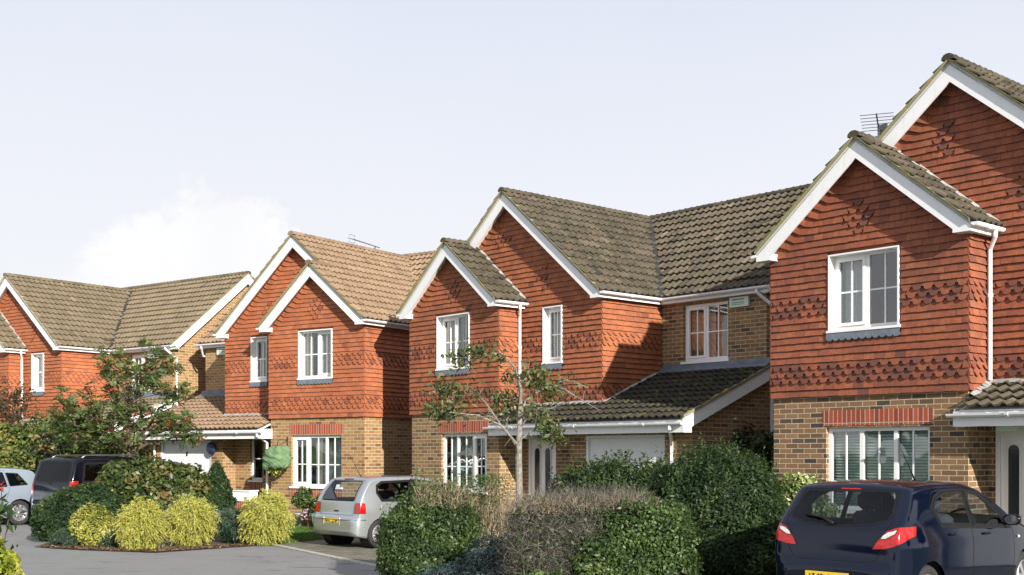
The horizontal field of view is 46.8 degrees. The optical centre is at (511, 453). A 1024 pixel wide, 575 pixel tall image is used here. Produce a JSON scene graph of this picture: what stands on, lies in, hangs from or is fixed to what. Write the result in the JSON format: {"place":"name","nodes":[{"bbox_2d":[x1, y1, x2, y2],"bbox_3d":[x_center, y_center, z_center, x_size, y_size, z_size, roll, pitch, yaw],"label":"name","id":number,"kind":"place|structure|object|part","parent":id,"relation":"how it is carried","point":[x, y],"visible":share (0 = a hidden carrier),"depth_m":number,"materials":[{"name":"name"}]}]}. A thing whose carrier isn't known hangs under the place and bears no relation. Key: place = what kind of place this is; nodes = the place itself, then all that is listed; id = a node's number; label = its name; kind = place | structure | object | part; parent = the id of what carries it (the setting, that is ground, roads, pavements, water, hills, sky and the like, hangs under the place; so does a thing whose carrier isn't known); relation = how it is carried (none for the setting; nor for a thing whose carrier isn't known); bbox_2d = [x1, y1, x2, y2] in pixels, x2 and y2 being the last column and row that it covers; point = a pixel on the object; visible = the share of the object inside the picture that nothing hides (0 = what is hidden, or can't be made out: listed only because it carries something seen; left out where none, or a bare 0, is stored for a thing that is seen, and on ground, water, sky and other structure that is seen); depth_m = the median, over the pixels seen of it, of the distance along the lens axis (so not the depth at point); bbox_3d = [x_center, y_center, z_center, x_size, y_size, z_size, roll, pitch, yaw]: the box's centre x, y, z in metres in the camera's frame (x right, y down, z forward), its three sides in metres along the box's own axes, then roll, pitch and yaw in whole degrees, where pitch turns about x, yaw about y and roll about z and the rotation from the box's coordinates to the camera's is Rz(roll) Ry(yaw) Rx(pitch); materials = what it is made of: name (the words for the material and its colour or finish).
{"place":"outdoors","nodes":[
{"label":"outdoors","id":0,"kind":"place"},
{"bbox_2d":[0,536,24,574],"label":"shrub","id":1,"kind":"object","parent":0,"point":[11,565],"visible":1,"depth_m":13.01,"materials":[{"name":"yellow plant"}]},
{"bbox_2d":[0,412,156,473],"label":"hedge","id":2,"kind":"object","parent":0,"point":[23,447],"visible":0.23,"depth_m":33.40,"materials":[{"name":"green plant"}]},
{"bbox_2d":[0,522,383,574],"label":"road","id":3,"kind":"structure","parent":0,"point":[259,560],"depth_m":20.50,"materials":[{"name":"grey asphalt"}]},
{"bbox_2d":[0,467,34,524],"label":"parked car","id":4,"kind":"object","parent":3,"relation":"on","point":[18,483],"visible":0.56,"depth_m":30.96,"materials":[{"name":"silver metal"}]},
{"bbox_3d":[-13.366,1.015,30.364,0.154,1.130,0.900,0,0,40],"label":"rear door","id":5,"kind":"part","parent":4,"relation":"part of","materials":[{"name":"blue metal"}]},
{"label":"rear window","id":6,"kind":"part","parent":4,"relation":"part of","materials":[{"name":"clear glass"}]},
{"bbox_2d":[31,454,154,513],"bbox_3d":[-10.240,0.978,31.100,2.175,1.898,4.408,0,0,35],"label":"people carrier","id":7,"kind":"object","parent":3,"relation":"on","point":[53,474],"visible":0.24,"depth_m":29.45,"materials":[{"name":"black paint"}]},
{"bbox_2d":[37,462,70,481],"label":"rear window","id":8,"kind":"structure","parent":7,"relation":"in","point":[49,471],"depth_m":29.42,"materials":[{"name":"black glass"}]},
{"bbox_2d":[84,464,104,480],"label":"rear quarter window","id":9,"kind":"structure","parent":7,"relation":"in","point":[91,470],"depth_m":29.37,"materials":[{"name":"black glass"}]},
{"bbox_2d":[270,544,375,567],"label":"kerb","id":10,"kind":"structure","parent":3,"relation":"on","point":[329,556],"depth_m":21.40,"materials":[{"name":"concrete"}]},
{"bbox_2d":[513,567,562,574],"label":"shrub","id":11,"kind":"object","parent":3,"relation":"on","point":[538,571],"visible":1,"depth_m":13.84,"materials":[{"name":"green plant"}]},
{"bbox_2d":[280,519,317,543],"bbox_3d":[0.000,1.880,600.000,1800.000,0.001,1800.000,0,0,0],"label":"ground","id":12,"kind":"structure","parent":0,"point":[298,531],"depth_m":28.42,"materials":[{"name":"green plant"}]},
{"bbox_2d":[0,481,26,548],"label":"flowering plant","id":13,"kind":"object","parent":12,"relation":"on","point":[5,508],"visible":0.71,"depth_m":13.43,"materials":[{"name":"green plant"}]},
{"bbox_2d":[0,376,40,430],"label":"tree","id":14,"kind":"object","parent":12,"relation":"on","point":[11,418],"visible":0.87,"depth_m":34.49,"materials":[{"name":"brown plant"}]},
{"bbox_2d":[36,335,207,456],"bbox_3d":[-10.193,-0.588,30.991,4.448,5.041,2.199,0,0,0],"label":"rowan tree","id":15,"kind":"object","parent":12,"relation":"on","point":[151,374],"visible":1,"depth_m":30.84,"materials":[{"name":"green plant"}]},
{"bbox_2d":[0,271,254,452],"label":"house","id":16,"kind":"structure","parent":12,"relation":"on","point":[52,331],"depth_m":41.20,"materials":[{"name":"brick"}]},
{"bbox_2d":[30,353,44,391],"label":"window","id":17,"kind":"structure","parent":16,"relation":"in","point":[35,357],"depth_m":41.09,"materials":[{"name":"white plastic"}]},
{"bbox_2d":[132,354,152,392],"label":"window","id":18,"kind":"structure","parent":16,"relation":"in","point":[134,357],"depth_m":40.96,"materials":[{"name":"white plastic"}]},
{"bbox_2d":[35,531,279,552],"bbox_3d":[-8.196,1.868,25.792,4.846,0.001,7.410,0,0,-38],"label":"soil bed","id":19,"kind":"object","parent":12,"relation":"on","point":[167,543],"visible":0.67,"depth_m":23.95,"materials":[{"name":"brown soil"}]},
{"bbox_2d":[29,480,128,541],"bbox_3d":[-9.234,1.249,25.548,2.182,1.313,1.880,0,0,0],"label":"shrub","id":20,"kind":"object","parent":19,"relation":"on","point":[51,514],"visible":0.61,"depth_m":24.94,"materials":[{"name":"green plant"}]},
{"bbox_2d":[45,527,122,546],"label":"shrub","id":21,"kind":"object","parent":19,"relation":"on","point":[61,537],"visible":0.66,"depth_m":23.59,"materials":[{"name":"green plant"}]},
{"bbox_2d":[67,501,118,546],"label":"golden shrub","id":22,"kind":"object","parent":19,"relation":"on","point":[89,526],"visible":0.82,"depth_m":23.62,"materials":[{"name":"yellow plant"}]},
{"bbox_2d":[109,495,168,549],"bbox_3d":[-7.233,1.336,22.952,1.115,1.058,1.166,0,0,0],"label":"golden shrub","id":23,"kind":"object","parent":19,"relation":"on","point":[140,526],"visible":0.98,"depth_m":22.72,"materials":[{"name":"yellow plant"}]},
{"bbox_2d":[95,454,213,533],"bbox_3d":[-8.241,0.967,27.172,2.682,1.892,1.589,0,0,0],"label":"shrub","id":24,"kind":"object","parent":19,"relation":"on","point":[164,482],"visible":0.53,"depth_m":26.71,"materials":[{"name":"green plant"}]},
{"bbox_2d":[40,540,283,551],"bbox_3d":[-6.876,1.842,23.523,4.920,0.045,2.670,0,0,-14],"label":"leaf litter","id":25,"kind":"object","parent":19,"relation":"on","point":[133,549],"visible":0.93,"depth_m":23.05,"materials":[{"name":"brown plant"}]},
{"bbox_2d":[163,493,220,546],"bbox_3d":[-6.544,1.331,24.031,1.136,1.069,1.172,0,0,-29],"label":"golden shrub","id":26,"kind":"object","parent":19,"relation":"on","point":[191,522],"visible":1,"depth_m":23.75,"materials":[{"name":"yellow plant"}]},
{"bbox_2d":[212,502,256,543],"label":"shrub","id":27,"kind":"object","parent":19,"relation":"on","point":[228,525],"visible":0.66,"depth_m":24.61,"materials":[{"name":"green plant"}]},
{"bbox_2d":[236,488,297,545],"bbox_3d":[-4.994,1.287,24.152,1.276,1.183,1.264,0,0,0],"label":"golden shrub","id":28,"kind":"object","parent":19,"relation":"on","point":[265,519],"visible":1,"depth_m":23.91,"materials":[{"name":"yellow plant"}]},
{"bbox_2d":[207,461,237,527],"bbox_3d":[-7.495,1.026,30.018,1.066,1.707,1.114,0,0,0],"label":"potted conifer","id":29,"kind":"object","parent":12,"relation":"on","point":[222,491],"visible":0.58,"depth_m":29.80,"materials":[{"name":"green plant"}]},
{"bbox_2d":[232,489,258,509],"bbox_3d":[-7.865,1.476,34.743,0.820,0.807,0.380,0,0,34],"label":"planter","id":30,"kind":"object","parent":12,"relation":"on","point":[239,494],"visible":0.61,"depth_m":34.59,"materials":[{"name":"white plastic"}]},
{"bbox_2d":[217,525,323,543],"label":"grass","id":31,"kind":"structure","parent":12,"relation":"on","point":[302,533],"depth_m":26.75,"materials":[{"name":"green plant"}]},
{"bbox_2d":[130,231,435,518],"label":"house","id":32,"kind":"structure","parent":12,"relation":"on","point":[304,341],"depth_m":33.67,"materials":[{"name":"brick"}]},
{"bbox_2d":[161,440,210,474],"bbox_3d":[-9.981,0.745,36.316,2.330,2.270,0.095,0,0,34],"label":"garage door","id":33,"kind":"structure","parent":32,"relation":"in","point":[199,455],"depth_m":36.30,"materials":[{"name":"white paint"}]},
{"bbox_2d":[206,442,215,454],"bbox_3d":[-9.032,-0.150,35.499,0.390,0.390,0.165,0,0,34],"label":"wall disc","id":34,"kind":"object","parent":32,"relation":"attached to","point":[210,448],"depth_m":35.42,"materials":[{"name":"blue ceramic"}]},
{"bbox_2d":[248,439,262,481],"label":"window","id":35,"kind":"structure","parent":32,"relation":"in","point":[254,479],"depth_m":35.42,"materials":[{"name":"white plastic"}]},
{"bbox_2d":[250,336,267,381],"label":"window","id":36,"kind":"structure","parent":32,"relation":"in","point":[255,341],"depth_m":35.33,"materials":[{"name":"white plastic"}]},
{"bbox_2d":[262,436,291,476],"bbox_3d":[-6.616,0.100,33.423,0.784,1.161,0.772,0,0,34],"label":"hanging basket","id":37,"kind":"object","parent":32,"relation":"attached to","point":[276,459],"visible":1,"depth_m":33.18,"materials":[{"name":"green plastic"}]},
{"bbox_2d":[297,328,332,379],"bbox_3d":[-5.426,-2.768,33.209,1.340,1.385,0.380,0,0,34],"label":"window","id":38,"kind":"structure","parent":32,"relation":"in","point":[325,336],"depth_m":33.33,"materials":[{"name":"white plastic"}]},
{"bbox_2d":[289,435,342,488],"bbox_3d":[-5.432,0.240,33.224,2.000,1.500,0.320,0,0,34],"label":"window","id":39,"kind":"structure","parent":32,"relation":"in","point":[328,447],"depth_m":33.32,"materials":[{"name":"white plastic"}]},
{"bbox_2d":[291,485,312,526],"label":"potted plant","id":40,"kind":"object","parent":12,"relation":"on","point":[301,502],"visible":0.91,"depth_m":30.16,"materials":[{"name":"plant"}]},
{"bbox_2d":[300,508,312,527],"bbox_3d":[-5.111,1.619,29.901,0.473,0.523,0.464,0,0,0],"label":"flower pot","id":41,"kind":"object","parent":12,"relation":"on","point":[305,515],"visible":0.62,"depth_m":29.79,"materials":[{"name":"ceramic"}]},
{"bbox_2d":[308,494,318,520],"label":"plant","id":42,"kind":"object","parent":12,"relation":"on","point":[313,501],"visible":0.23,"depth_m":29.54,"materials":[{"name":"green plant"}]},
{"bbox_2d":[417,333,599,518],"bbox_3d":[-0.045,-0.141,21.947,3.431,4.146,1.320,0,0,-11],"label":"young tree","id":43,"kind":"object","parent":12,"relation":"on","point":[545,428],"visible":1,"depth_m":21.83,"materials":[{"name":"green plant"}]},
{"bbox_2d":[396,183,810,531],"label":"house","id":44,"kind":"structure","parent":12,"relation":"on","point":[652,332],"depth_m":27.95,"materials":[{"name":"brick"}]},
{"bbox_2d":[435,312,470,370],"bbox_3d":[-1.354,-2.773,29.535,0.380,1.375,1.350,0,0,-42],"label":"window","id":45,"kind":"structure","parent":44,"relation":"in","point":[456,321],"depth_m":29.86,"materials":[{"name":"white plastic"}]},
{"bbox_2d":[444,433,487,493],"bbox_3d":[-1.117,0.252,29.279,0.320,1.485,1.870,0,0,-42],"label":"window","id":46,"kind":"structure","parent":44,"relation":"in","point":[464,447],"depth_m":29.47,"materials":[{"name":"white plastic"}]},
{"bbox_2d":[529,436,555,497],"bbox_3d":[0.745,0.710,28.149,0.120,2.240,0.950,0,0,-42],"label":"door","id":47,"kind":"structure","parent":44,"relation":"in","point":[541,461],"depth_m":28.18,"materials":[{"name":"white plastic"}]},
{"bbox_2d":[541,305,563,364],"bbox_3d":[1.065,-2.783,27.886,0.379,1.355,0.710,0,0,-42],"label":"window","id":48,"kind":"structure","parent":44,"relation":"in","point":[547,312],"depth_m":28.02,"materials":[{"name":"white plastic"}]},
{"bbox_2d":[586,435,664,473],"bbox_3d":[2.457,0.745,25.510,0.095,2.270,2.330,0,0,-42],"label":"garage door","id":49,"kind":"structure","parent":44,"relation":"in","point":[638,444],"depth_m":25.48,"materials":[{"name":"white paint"}]},
{"bbox_2d":[680,301,729,363],"bbox_3d":[4.491,-2.748,27.021,0.320,1.365,1.390,0,0,-42],"label":"window","id":50,"kind":"structure","parent":44,"relation":"in","point":[704,330],"depth_m":27.11,"materials":[{"name":"white plastic"}]},
{"bbox_2d":[549,449,666,496],"bbox_3d":[1.688,0.902,20.173,2.359,2.015,1.641,0,0,0],"label":"shrub","id":51,"kind":"object","parent":12,"relation":"on","point":[605,473],"visible":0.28,"depth_m":19.85,"materials":[{"name":"green plant"}]},
{"bbox_2d":[724,423,773,473],"bbox_3d":[5.199,0.619,24.882,1.865,2.519,1.187,0,0,-36],"label":"shrub","id":52,"kind":"object","parent":12,"relation":"on","point":[756,445],"visible":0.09,"depth_m":24.63,"materials":[{"name":"green plant"}]},
{"bbox_2d":[780,470,822,504],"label":"shrub","id":53,"kind":"object","parent":12,"relation":"on","point":[796,484],"visible":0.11,"depth_m":18.57,"materials":[{"name":"green plant"}]},
{"bbox_2d":[750,53,1023,524],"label":"house","id":54,"kind":"structure","parent":12,"relation":"on","point":[892,253],"depth_m":19.63,"materials":[{"name":"brown brick"}]},
{"bbox_2d":[826,245,900,332],"bbox_3d":[6.097,-2.777,20.246,0.380,1.365,1.420,0,0,-41],"label":"window","id":55,"kind":"structure","parent":54,"relation":"in","point":[857,289],"depth_m":20.53,"materials":[{"name":"white plastic"}]},
{"bbox_2d":[829,426,929,480],"bbox_3d":[6.275,0.265,20.110,0.145,1.430,1.960,0,0,-42],"label":"window","id":56,"kind":"structure","parent":54,"relation":"in","point":[877,468],"depth_m":20.16,"materials":[{"name":"white plastic"}]},
{"bbox_2d":[996,432,1023,524],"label":"door","id":57,"kind":"structure","parent":54,"relation":"in","point":[1009,445],"depth_m":18.98,"materials":[{"name":"white plastic"}]},
{"label":"soil bed","id":58,"kind":"structure","parent":12,"relation":"on","visible":0},
{"bbox_2d":[372,468,486,574],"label":"hedge","id":59,"kind":"object","parent":58,"relation":"on","point":[429,523],"visible":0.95,"depth_m":16.71,"materials":[{"name":"green plant"}]},
{"bbox_2d":[415,528,512,574],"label":"shrub","id":60,"kind":"object","parent":58,"relation":"on","point":[484,561],"visible":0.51,"depth_m":15.41,"materials":[{"name":"green plant"}]},
{"bbox_2d":[447,474,532,553],"bbox_3d":[-0.473,1.086,18.589,1.503,1.590,1.281,0,0,-29],"label":"shrub","id":61,"kind":"object","parent":58,"relation":"on","point":[489,520],"visible":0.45,"depth_m":18.47,"materials":[{"name":"brown plant"}]},
{"bbox_2d":[493,477,703,574],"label":"hedge","id":62,"kind":"object","parent":58,"relation":"on","point":[643,532],"visible":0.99,"depth_m":14.30,"materials":[{"name":"green plant"}]},
{"bbox_2d":[640,418,790,574],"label":"shrub","id":63,"kind":"object","parent":58,"relation":"on","point":[738,505],"visible":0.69,"depth_m":16.59,"materials":[{"name":"green plant"}]},
{"bbox_2d":[280,534,512,563],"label":"driveway","id":64,"kind":"structure","parent":0,"point":[355,549],"depth_m":23.00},
{"bbox_2d":[313,456,477,548],"bbox_3d":[-2.216,0.974,24.742,3.751,1.892,2.012,0,0,-43],"label":"parked car","id":65,"kind":"object","parent":64,"relation":"on","point":[341,520],"visible":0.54,"depth_m":23.44,"materials":[{"name":"silver metal"}]},
{"bbox_2d":[0,0,1023,287],"label":"sky","id":66,"kind":"structure","parent":0,"point":[142,142],"materials":[{"name":"white"}]},
{"label":"driveway","id":67,"kind":"structure","parent":0,"visible":0},
{"bbox_2d":[775,447,1023,574],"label":"parked car","id":68,"kind":"object","parent":67,"relation":"on","point":[913,526],"visible":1,"depth_m":13.75,"materials":[{"name":"blue paint"}]},
{"bbox_3d":[3.955,0.982,14.859,0.913,1.166,0.181,0,0,-44],"label":"rear door","id":69,"kind":"part","parent":68,"relation":"part of","materials":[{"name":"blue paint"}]},
{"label":"side window","id":70,"kind":"part","parent":68,"relation":"part of","materials":[{"name":"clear glass"}]},
{"bbox_3d":[4.692,0.982,15.584,1.176,1.166,0.181,0,0,-45],"label":"front door","id":71,"kind":"part","parent":68,"relation":"part of","materials":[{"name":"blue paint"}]},
{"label":"front window","id":72,"kind":"part","parent":68,"relation":"part of","materials":[{"name":"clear glass"}]},
{"bbox_3d":[5.075,0.982,13.719,0.913,1.166,0.181,0,0,-44],"label":"rear door","id":73,"kind":"part","parent":68,"relation":"part of","materials":[{"name":"blue paint"}]},
{"bbox_3d":[5.813,0.982,14.444,1.176,1.166,0.181,0,0,-45],"label":"front door","id":74,"kind":"part","parent":68,"relation":"part of","materials":[{"name":"blue paint"}]}
]}

